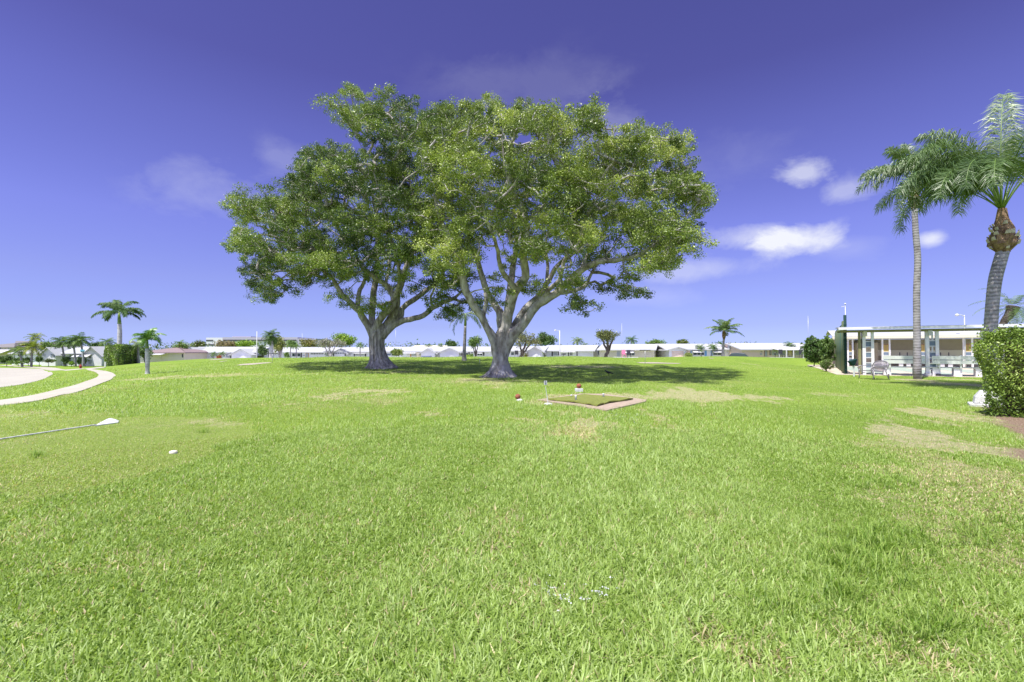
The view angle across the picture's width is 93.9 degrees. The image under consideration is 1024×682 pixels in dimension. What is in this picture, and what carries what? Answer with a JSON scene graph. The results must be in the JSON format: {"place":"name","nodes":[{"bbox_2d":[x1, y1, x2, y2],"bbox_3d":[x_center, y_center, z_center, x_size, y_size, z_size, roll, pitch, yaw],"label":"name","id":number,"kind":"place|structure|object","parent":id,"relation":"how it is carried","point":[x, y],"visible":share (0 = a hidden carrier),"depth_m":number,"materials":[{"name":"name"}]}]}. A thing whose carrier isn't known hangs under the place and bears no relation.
{"place":"outdoors","nodes":[
{"label":"outdoors","id":0,"kind":"place"},
{"bbox_2d":[0,368,52,387],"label":"road","id":1,"kind":"structure","parent":0,"point":[13,376],"depth_m":39.16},
{"bbox_2d":[0,365,105,370],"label":"pavement","id":2,"kind":"structure","parent":0,"point":[50,368],"depth_m":71.46,"materials":[{"name":"concrete"}]},
{"bbox_2d":[0,368,114,405],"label":"pavement","id":3,"kind":"structure","parent":0,"point":[104,376],"depth_m":21.03,"materials":[{"name":"concrete"}]},
{"bbox_2d":[206,336,330,346],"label":"office building","id":4,"kind":"structure","parent":0,"point":[245,338],"depth_m":240.08,"materials":[{"name":"grey"}]},
{"bbox_2d":[386,347,441,356],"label":"white house","id":5,"kind":"structure","parent":0,"point":[419,351],"depth_m":83.97,"materials":[{"name":"paint"}]},
{"bbox_2d":[437,346,491,356],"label":"white house","id":6,"kind":"structure","parent":0,"point":[457,351],"depth_m":81.96,"materials":[{"name":"grey paint"}]},
{"bbox_2d":[444,352,452,355],"bbox_3d":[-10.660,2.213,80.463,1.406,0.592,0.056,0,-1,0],"label":"garage door","id":7,"kind":"structure","parent":6,"relation":"in","point":[445,353],"depth_m":80.43,"materials":[{"name":"metal"}]},
{"bbox_2d":[0,355,1023,681],"bbox_3d":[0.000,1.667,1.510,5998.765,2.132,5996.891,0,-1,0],"label":"ground","id":8,"kind":"structure","parent":0,"point":[692,394],"depth_m":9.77,"materials":[{"name":"green plant"}]},
{"bbox_2d":[0,355,14,365],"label":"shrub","id":9,"kind":"object","parent":8,"relation":"on","point":[5,359],"visible":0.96,"depth_m":81.73,"materials":[{"name":"green plant"}]},
{"bbox_2d":[9,346,25,366],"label":"garden palm","id":10,"kind":"object","parent":8,"relation":"on","point":[20,352],"visible":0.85,"depth_m":79.82,"materials":[{"name":"green plant"}]},
{"bbox_2d":[0,341,36,363],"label":"grey roofed house","id":11,"kind":"structure","parent":8,"relation":"on","point":[4,349],"depth_m":99.98,"materials":[{"name":"white paint"}]},
{"bbox_2d":[6,360,33,364],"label":"flower bed","id":12,"kind":"object","parent":8,"relation":"on","point":[17,362],"visible":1,"depth_m":77.39,"materials":[{"name":"green plant"}]},
{"bbox_2d":[7,349,41,364],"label":"white house","id":13,"kind":"structure","parent":8,"relation":"on","point":[28,355],"depth_m":91.94,"materials":[{"name":"paint"}]},
{"bbox_2d":[16,338,45,366],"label":"garden palm","id":14,"kind":"object","parent":8,"relation":"on","point":[34,343],"visible":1,"depth_m":78.85,"materials":[{"name":"green plant"}]},
{"bbox_2d":[23,333,46,342],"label":"garden palm","id":15,"kind":"object","parent":8,"relation":"on","point":[32,336],"visible":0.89,"depth_m":94.65,"materials":[{"name":"green plant"}]},
{"bbox_2d":[34,356,43,365],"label":"shrub","id":16,"kind":"object","parent":8,"relation":"on","point":[39,359],"visible":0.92,"depth_m":82.91,"materials":[{"name":"green plant"}]},
{"bbox_2d":[38,339,55,351],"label":"garden tree","id":17,"kind":"object","parent":8,"relation":"on","point":[45,344],"visible":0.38,"depth_m":87.26,"materials":[{"name":"green plant"}]},
{"bbox_2d":[0,424,96,439],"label":"golf flagstick","id":18,"kind":"object","parent":8,"relation":"on","point":[47,431],"visible":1,"depth_m":8.10},
{"bbox_2d":[42,358,56,366],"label":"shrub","id":19,"kind":"object","parent":8,"relation":"on","point":[47,360],"visible":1,"depth_m":79.83,"materials":[{"name":"green plant"}]},
{"bbox_2d":[49,336,70,365],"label":"garden palm","id":20,"kind":"object","parent":8,"relation":"on","point":[58,342],"visible":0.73,"depth_m":81.71,"materials":[{"name":"green plant"}]},
{"bbox_2d":[61,356,71,363],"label":"shrub","id":21,"kind":"object","parent":8,"relation":"on","point":[66,360],"visible":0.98,"depth_m":81.59,"materials":[{"name":"green plant"}]},
{"bbox_2d":[37,346,104,365],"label":"white house","id":22,"kind":"structure","parent":8,"relation":"on","point":[93,355],"depth_m":84.76,"materials":[{"name":"paint"}]},
{"bbox_2d":[61,336,83,366],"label":"garden palm","id":23,"kind":"object","parent":8,"relation":"on","point":[70,345],"visible":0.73,"depth_m":80.80,"materials":[{"name":"green plant"}]},
{"bbox_2d":[67,332,93,366],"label":"garden palm","id":24,"kind":"object","parent":8,"relation":"on","point":[82,339],"visible":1,"depth_m":80.81,"materials":[{"name":"green plant"}]},
{"bbox_2d":[76,357,88,364],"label":"shrub","id":25,"kind":"object","parent":8,"relation":"on","point":[79,361],"visible":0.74,"depth_m":81.58,"materials":[{"name":"green plant"}]},
{"bbox_2d":[91,341,105,345],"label":"garden tree","id":26,"kind":"object","parent":8,"relation":"on","point":[95,344],"visible":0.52,"depth_m":119.52,"materials":[{"name":"green plant"}]},
{"bbox_2d":[95,418,118,425],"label":"white slab","id":27,"kind":"structure","parent":8,"relation":"on","point":[109,421],"depth_m":9.09,"materials":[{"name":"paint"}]},
{"bbox_2d":[98,338,116,345],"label":"garden palm","id":28,"kind":"object","parent":8,"relation":"on","point":[110,340],"visible":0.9,"depth_m":91.84,"materials":[{"name":"green plant"}]},
{"bbox_2d":[90,299,145,343],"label":"royal palm","id":29,"kind":"object","parent":8,"relation":"on","point":[116,306],"visible":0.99,"depth_m":79.88,"materials":[{"name":"green plant"}]},
{"bbox_2d":[102,342,136,366],"bbox_3d":[-52.767,2.167,64.582,3.952,3.686,22.024,1,-2,-40],"label":"clipped hedge","id":30,"kind":"object","parent":8,"relation":"on","point":[119,354],"visible":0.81,"depth_m":58.29,"materials":[{"name":"green plant"}]},
{"bbox_2d":[128,339,144,362],"bbox_3d":[-48.566,1.399,61.940,2.213,3.642,2.156,0,-1,0],"label":"garden palm","id":31,"kind":"object","parent":8,"relation":"on","point":[138,347],"visible":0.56,"depth_m":61.86,"materials":[{"name":"green plant"}]},
{"bbox_2d":[139,347,154,362],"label":"garden tree","id":32,"kind":"object","parent":8,"relation":"on","point":[142,352],"visible":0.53,"depth_m":73.78,"materials":[{"name":"green plant"}]},
{"bbox_2d":[129,328,166,373],"bbox_3d":[-23.642,0.629,30.963,1.888,3.083,1.778,0,-1,0],"label":"young palm","id":33,"kind":"object","parent":8,"relation":"on","point":[146,335],"visible":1,"depth_m":30.89,"materials":[{"name":"green plant"}]},
{"bbox_2d":[140,347,207,362],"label":"brown roofed house","id":34,"kind":"structure","parent":8,"relation":"on","point":[171,354],"depth_m":80.08,"materials":[{"name":"white paint"}]},
{"bbox_2d":[171,342,190,348],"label":"garden tree","id":35,"kind":"object","parent":8,"relation":"on","point":[184,346],"visible":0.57,"depth_m":83.77,"materials":[{"name":"green plant"}]},
{"bbox_2d":[192,340,205,346],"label":"garden tree","id":36,"kind":"object","parent":8,"relation":"on","point":[200,343],"visible":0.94,"depth_m":111.68,"materials":[{"name":"green plant"}]},
{"bbox_2d":[212,340,237,346],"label":"garden tree","id":37,"kind":"object","parent":8,"relation":"on","point":[224,343],"visible":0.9,"depth_m":109.02,"materials":[{"name":"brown plant"}]},
{"bbox_2d":[188,347,268,358],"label":"white house","id":38,"kind":"structure","parent":8,"relation":"on","point":[240,352],"depth_m":85.97,"materials":[{"name":"paint"}]},
{"bbox_2d":[235,339,258,346],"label":"garden tree","id":39,"kind":"object","parent":8,"relation":"on","point":[249,343],"visible":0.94,"depth_m":107.54,"materials":[{"name":"green plant"}]},
{"bbox_2d":[239,362,270,364],"bbox_3d":[-21.845,1.918,40.218,2.509,0.164,3.299,0,-1,0],"label":"sand patch","id":40,"kind":"object","parent":8,"relation":"on","point":[254,363],"visible":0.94,"depth_m":40.42,"materials":[{"name":"sand"}]},
{"bbox_2d":[257,344,268,357],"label":"garden tree","id":41,"kind":"object","parent":8,"relation":"on","point":[262,350],"visible":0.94,"depth_m":79.83,"materials":[{"name":"green plant"}]},
{"bbox_2d":[261,329,280,357],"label":"garden palm","id":42,"kind":"object","parent":8,"relation":"on","point":[271,339],"visible":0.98,"depth_m":65.74,"materials":[{"name":"green plant"}]},
{"bbox_2d":[273,337,287,357],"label":"garden tree","id":43,"kind":"object","parent":8,"relation":"on","point":[279,346],"visible":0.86,"depth_m":69.78,"materials":[{"name":"green plant"}]},
{"bbox_2d":[286,339,298,346],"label":"garden tree","id":44,"kind":"object","parent":8,"relation":"on","point":[289,342],"visible":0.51,"depth_m":95.45,"materials":[{"name":"green plant"}]},
{"bbox_2d":[264,347,331,357],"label":"white house","id":45,"kind":"structure","parent":8,"relation":"on","point":[306,352],"depth_m":87.96,"materials":[{"name":"paint"}]},
{"bbox_2d":[310,353,323,356],"bbox_3d":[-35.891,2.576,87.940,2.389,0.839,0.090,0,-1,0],"label":"garage door","id":46,"kind":"structure","parent":45,"relation":"in","point":[311,354],"depth_m":87.93,"materials":[{"name":"white paint"}]},
{"bbox_2d":[299,338,318,346],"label":"garden tree","id":47,"kind":"object","parent":8,"relation":"on","point":[306,343],"visible":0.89,"depth_m":109.39,"materials":[{"name":"green plant"}]},
{"bbox_2d":[21,409,634,610],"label":"lawn flowers","id":48,"kind":"object","parent":8,"relation":"on","point":[549,575],"visible":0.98,"depth_m":2.68,"materials":[{"name":"plant"}]},
{"bbox_2d":[314,337,346,356],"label":"garden tree","id":49,"kind":"object","parent":8,"relation":"on","point":[334,342],"visible":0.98,"depth_m":83.97,"materials":[{"name":"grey plant"}]},
{"bbox_2d":[331,332,358,346],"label":"garden tree","id":50,"kind":"object","parent":8,"relation":"on","point":[346,338],"visible":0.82,"depth_m":98.88,"materials":[{"name":"green plant"}]},
{"bbox_2d":[218,81,492,368],"bbox_3d":[-11.632,-9.178,32.296,20.632,22.470,17.014,0,-1,0],"label":"banyan tree","id":51,"kind":"object","parent":8,"relation":"on","point":[314,250],"visible":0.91,"depth_m":28.60,"materials":[{"name":"green plant"}]},
{"bbox_2d":[323,347,387,356],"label":"white house","id":52,"kind":"structure","parent":8,"relation":"on","point":[347,351],"depth_m":85.96,"materials":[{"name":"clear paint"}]},
{"bbox_2d":[355,342,364,355],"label":"garden palm","id":53,"kind":"object","parent":8,"relation":"on","point":[359,344],"visible":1,"depth_m":83.95,"materials":[{"name":"green plant"}]},
{"bbox_2d":[390,348,403,356],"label":"shrub","id":54,"kind":"object","parent":8,"relation":"on","point":[396,351],"visible":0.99,"depth_m":71.77,"materials":[{"name":"green plant"}]},
{"bbox_2d":[84,339,755,349],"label":"tree line","id":55,"kind":"object","parent":8,"relation":"on","point":[156,347],"visible":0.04,"depth_m":142.12,"materials":[{"name":"green plant"}]},
{"bbox_2d":[413,345,446,346],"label":"tan roofed house","id":56,"kind":"structure","parent":8,"relation":"on","point":[426,346],"depth_m":120.49,"materials":[{"name":"white"}]},
{"bbox_2d":[445,339,459,345],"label":"garden tree","id":57,"kind":"object","parent":8,"relation":"on","point":[451,343],"visible":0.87,"depth_m":111.88,"materials":[{"name":"green plant"}]},
{"bbox_2d":[446,303,488,360],"bbox_3d":[-4.271,-0.821,45.220,4.342,5.578,4.278,0,-1,0],"label":"slim palm","id":58,"kind":"object","parent":8,"relation":"on","point":[465,319],"visible":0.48,"depth_m":44.92,"materials":[{"name":"green plant"}]},
{"bbox_2d":[467,335,482,356],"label":"garden tree","id":59,"kind":"object","parent":8,"relation":"on","point":[473,342],"visible":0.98,"depth_m":73.71,"materials":[{"name":"green plant"}]},
{"bbox_2d":[515,330,541,356],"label":"garden tree","id":60,"kind":"object","parent":8,"relation":"on","point":[522,338],"visible":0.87,"depth_m":73.79,"materials":[{"name":"green plant"}]},
{"bbox_2d":[509,346,548,356],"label":"white house","id":61,"kind":"structure","parent":8,"relation":"on","point":[536,351],"depth_m":78.79,"materials":[{"name":"paint"}]},
{"bbox_2d":[537,332,557,345],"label":"garden tree","id":62,"kind":"object","parent":8,"relation":"on","point":[545,338],"visible":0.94,"depth_m":98.75,"materials":[{"name":"green plant"}]},
{"bbox_2d":[400,91,719,377],"bbox_3d":[2.878,-7.571,26.436,18.753,19.330,16.944,0,-1,0],"label":"banyan tree","id":63,"kind":"object","parent":8,"relation":"on","point":[660,232],"visible":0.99,"depth_m":22.66,"materials":[{"name":"green plant"}]},
{"bbox_2d":[545,345,599,356],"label":"white house","id":64,"kind":"structure","parent":8,"relation":"on","point":[577,350],"depth_m":79.31,"materials":[{"name":"paint"}]},
{"bbox_2d":[579,352,590,355],"bbox_3d":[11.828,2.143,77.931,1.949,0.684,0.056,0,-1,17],"label":"garage door","id":65,"kind":"structure","parent":64,"relation":"in","point":[580,353],"depth_m":77.88,"materials":[{"name":"metal"}]},
{"bbox_2d":[570,337,583,344],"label":"garden palm","id":66,"kind":"object","parent":8,"relation":"on","point":[577,340],"visible":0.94,"depth_m":99.79,"materials":[{"name":"green plant"}]},
{"bbox_2d":[575,384,582,391],"bbox_3d":[2.330,1.635,16.649,0.270,0.310,0.200,0,-1,0],"label":"tee marker","id":67,"kind":"object","parent":8,"relation":"on","point":[579,389],"visible":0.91,"depth_m":16.57,"materials":[{"name":"plastic"}]},
{"bbox_2d":[537,393,645,410],"bbox_3d":[2.338,1.722,13.504,2.692,0.128,3.934,-1,-2,38],"label":"concrete pad","id":68,"kind":"object","parent":8,"relation":"on","point":[621,404],"visible":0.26,"depth_m":12.53,"materials":[{"name":"beige concrete"}]},
{"bbox_2d":[548,394,632,405],"bbox_3d":[2.179,1.624,13.328,1.874,0.064,2.295,-1,-2,42],"label":"turf mat","id":69,"kind":"object","parent":68,"relation":"on","point":[595,400],"visible":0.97,"depth_m":13.14,"materials":[{"name":"green plastic"}]},
{"bbox_2d":[594,329,620,356],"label":"garden tree","id":70,"kind":"object","parent":8,"relation":"on","point":[607,335],"visible":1,"depth_m":67.38,"materials":[{"name":"green plant"}]},
{"bbox_2d":[624,335,637,343],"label":"garden palm","id":71,"kind":"object","parent":8,"relation":"on","point":[631,339],"visible":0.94,"depth_m":97.87,"materials":[{"name":"green plant"}]},
{"bbox_2d":[645,339,664,343],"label":"garden tree","id":72,"kind":"object","parent":8,"relation":"on","point":[656,341],"visible":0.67,"depth_m":111.38,"materials":[{"name":"green plant"}]},
{"bbox_2d":[637,362,679,363],"bbox_3d":[12.660,1.887,41.174,3.811,0.097,1.842,0,-1,0],"label":"sand patch","id":73,"kind":"object","parent":8,"relation":"on","point":[658,362],"visible":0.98,"depth_m":41.34,"materials":[{"name":"sand"}]},
{"bbox_2d":[676,339,689,343],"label":"garden tree","id":74,"kind":"object","parent":8,"relation":"on","point":[681,341],"visible":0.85,"depth_m":104.67,"materials":[{"name":"green plant"}]},
{"bbox_2d":[656,344,730,356],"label":"white house","id":75,"kind":"structure","parent":8,"relation":"on","point":[671,350],"depth_m":73.97,"materials":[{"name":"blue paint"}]},
{"bbox_2d":[672,351,683,356],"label":"garage door","id":76,"kind":"structure","parent":75,"relation":"in","point":[673,354],"depth_m":72.54,"materials":[{"name":"metal"}]},
{"bbox_2d":[695,344,704,355],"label":"garden palm","id":77,"kind":"object","parent":8,"relation":"on","point":[698,346],"visible":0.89,"depth_m":73.89,"materials":[{"name":"green plant"}]},
{"bbox_2d":[706,344,719,355],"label":"garden palm","id":78,"kind":"object","parent":8,"relation":"on","point":[711,346],"visible":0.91,"depth_m":73.87,"materials":[{"name":"green plant"}]},
{"bbox_2d":[704,318,744,355],"bbox_3d":[27.553,-0.183,61.990,4.140,5.578,4.613,0,-1,-13],"label":"coconut palm","id":79,"kind":"object","parent":8,"relation":"on","point":[724,327],"visible":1,"depth_m":61.83,"materials":[{"name":"green plant"}]},
{"bbox_2d":[720,342,804,357],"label":"white house","id":80,"kind":"structure","parent":8,"relation":"on","point":[759,349],"depth_m":69.99,"materials":[{"name":"grey paint"}]},
{"bbox_2d":[746,351,758,356],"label":"garage door","id":81,"kind":"structure","parent":80,"relation":"in","point":[749,354],"depth_m":69.93,"materials":[{"name":"metal"}]},
{"bbox_2d":[783,341,796,346],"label":"garden palm","id":82,"kind":"object","parent":8,"relation":"on","point":[788,343],"visible":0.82,"depth_m":71.98,"materials":[{"name":"green plant"}]},
{"bbox_2d":[800,335,821,365],"bbox_3d":[27.750,0.965,44.057,2.145,3.098,2.210,0,-1,0],"label":"bush","id":83,"kind":"object","parent":8,"relation":"on","point":[811,349],"visible":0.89,"depth_m":43.66,"materials":[{"name":"green plant"}]},
{"bbox_2d":[818,335,835,360],"bbox_3d":[26.403,0.911,39.932,1.535,2.933,1.312,1,-2,-36],"label":"bush","id":84,"kind":"object","parent":8,"relation":"on","point":[826,345],"visible":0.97,"depth_m":39.70,"materials":[{"name":"green plant"}]},
{"bbox_2d":[819,358,834,371],"bbox_3d":[21.688,1.703,33.003,0.890,1.012,1.036,0,-1,0],"label":"shrub","id":85,"kind":"object","parent":8,"relation":"on","point":[826,363],"visible":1,"depth_m":32.84,"materials":[{"name":"green plant"}]},
{"bbox_2d":[835,315,846,373],"bbox_3d":[24.821,0.427,36.253,0.211,3.700,17.346,-1,-1,32],"label":"windscreen fence","id":86,"kind":"object","parent":8,"relation":"on","point":[841,351],"visible":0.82,"depth_m":30.64,"materials":[{"name":"teal"}]},
{"bbox_2d":[847,359,856,375],"bbox_3d":[19.005,1.536,26.673,0.370,1.085,0.294,0,-1,0],"label":"box on post","id":87,"kind":"object","parent":8,"relation":"on","point":[852,362],"visible":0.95,"depth_m":26.63,"materials":[{"name":"metal"}]},
{"bbox_2d":[857,360,889,379],"bbox_3d":[18.189,1.451,24.069,0.833,0.965,1.294,0,-1,9],"label":"metal garden bench","id":88,"kind":"object","parent":8,"relation":"on","point":[876,366],"visible":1,"depth_m":23.94,"materials":[{"name":"white metal"}]},
{"bbox_2d":[807,365,981,377],"bbox_3d":[30.487,2.305,35.450,13.146,0.350,22.850,-1,-1,28],"label":"shuffleboard court","id":89,"kind":"object","parent":8,"relation":"on","point":[836,370],"visible":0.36,"depth_m":30.80,"materials":[{"name":"beige concrete"}]},
{"bbox_2d":[834,366,898,373],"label":"court lane","id":90,"kind":"structure","parent":89,"relation":"on","point":[851,368],"depth_m":35.57,"materials":[{"name":"white paint"}]},
{"bbox_2d":[894,352,912,365],"bbox_3d":[35.159,1.659,42.419,1.855,1.300,0.535,-1,-1,28],"label":"slatted bench","id":91,"kind":"object","parent":89,"relation":"on","point":[903,359],"visible":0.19,"depth_m":42.57,"materials":[{"name":"white paint"}]},
{"bbox_2d":[882,355,927,374],"bbox_3d":[22.399,1.397,27.400,2.142,1.180,0.592,-1,-1,28],"label":"plank bench","id":92,"kind":"object","parent":89,"relation":"on","point":[889,357],"visible":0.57,"depth_m":27.28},
{"bbox_2d":[881,367,962,374],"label":"court lane","id":93,"kind":"structure","parent":89,"relation":"on","point":[909,370],"depth_m":33.85,"materials":[{"name":"white paint"}]},
{"bbox_2d":[826,327,1023,366],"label":"clubhouse","id":94,"kind":"structure","parent":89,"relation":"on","point":[896,343],"depth_m":42.73,"materials":[{"name":"beige paint"}]},
{"bbox_2d":[835,324,1023,375],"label":"court shelter","id":95,"kind":"object","parent":89,"relation":"on","point":[863,344],"visible":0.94,"depth_m":26.93,"materials":[{"name":"white metal"}]},
{"bbox_2d":[930,352,952,366],"bbox_3d":[37.174,1.636,41.348,1.875,1.300,0.535,-1,-1,28],"label":"slatted bench","id":96,"kind":"object","parent":89,"relation":"on","point":[948,365],"visible":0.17,"depth_m":41.17,"materials":[{"name":"white paint"}]},
{"bbox_2d":[941,368,972,372],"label":"court lane","id":97,"kind":"structure","parent":89,"relation":"on","point":[963,370],"depth_m":33.85,"materials":[{"name":"white paint"}]},
{"bbox_2d":[929,355,1004,376],"bbox_3d":[24.919,1.369,26.060,3.474,1.180,0.592,-1,-1,28],"label":"plank bench","id":98,"kind":"object","parent":89,"relation":"on","point":[960,360],"visible":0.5,"depth_m":26.16,"materials":[{"name":"white wood"}]},
{"bbox_2d":[857,139,976,378],"bbox_3d":[20.343,-4.195,24.256,4.458,12.336,4.106,0,-1,0],"label":"queen palm","id":99,"kind":"object","parent":8,"relation":"on","point":[903,151],"visible":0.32,"depth_m":23.96,"materials":[{"name":"grey plant"}]},
{"bbox_2d":[855,91,1023,389],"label":"queen palm","id":100,"kind":"object","parent":8,"relation":"on","point":[968,172],"visible":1,"depth_m":17.05,"materials":[{"name":"green plant"}]},
{"bbox_2d":[955,314,965,366],"bbox_3d":[37.564,0.037,40.008,0.809,4.644,0.266,0,-1,0],"label":"street lamp","id":101,"kind":"object","parent":8,"relation":"on","point":[964,338],"visible":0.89,"depth_m":40.01,"materials":[{"name":"metal"}]},
{"bbox_2d":[967,390,1004,406],"bbox_3d":[12.200,1.473,12.071,0.980,0.430,0.660,-1,-2,40],"label":"concrete block","id":102,"kind":"object","parent":8,"relation":"on","point":[977,397],"depth_m":12.09,"materials":[{"name":"white concrete"}]},
{"bbox_2d":[968,322,1023,417],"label":"clipped hedge","id":103,"kind":"object","parent":8,"relation":"on","point":[1011,384],"visible":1,"depth_m":10.28,"materials":[{"name":"green plant"}]},
{"bbox_2d":[968,288,1023,327],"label":"date palm","id":104,"kind":"object","parent":8,"relation":"on","point":[1011,311],"visible":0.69,"depth_m":43.81,"materials":[{"name":"green plant"}]},
{"bbox_2d":[0,0,1023,349],"label":"sky","id":105,"kind":"structure","parent":0,"point":[125,125],"materials":[{"name":"blue"}]},
{"bbox_2d":[597,344,657,357],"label":"white house","id":106,"kind":"structure","parent":0,"point":[617,349],"depth_m":74.94,"materials":[{"name":"paint"}]},
{"bbox_2d":[639,351,652,357],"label":"garage door","id":107,"kind":"structure","parent":106,"relation":"in","point":[641,355],"depth_m":73.50,"materials":[{"name":"white metal"}]},
{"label":"road","id":108,"kind":"structure","parent":0,"visible":0},
{"bbox_2d":[729,353,748,356],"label":"parked car","id":109,"kind":"object","parent":108,"relation":"on","point":[739,354],"visible":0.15,"depth_m":65.43,"materials":[{"name":"grey"}]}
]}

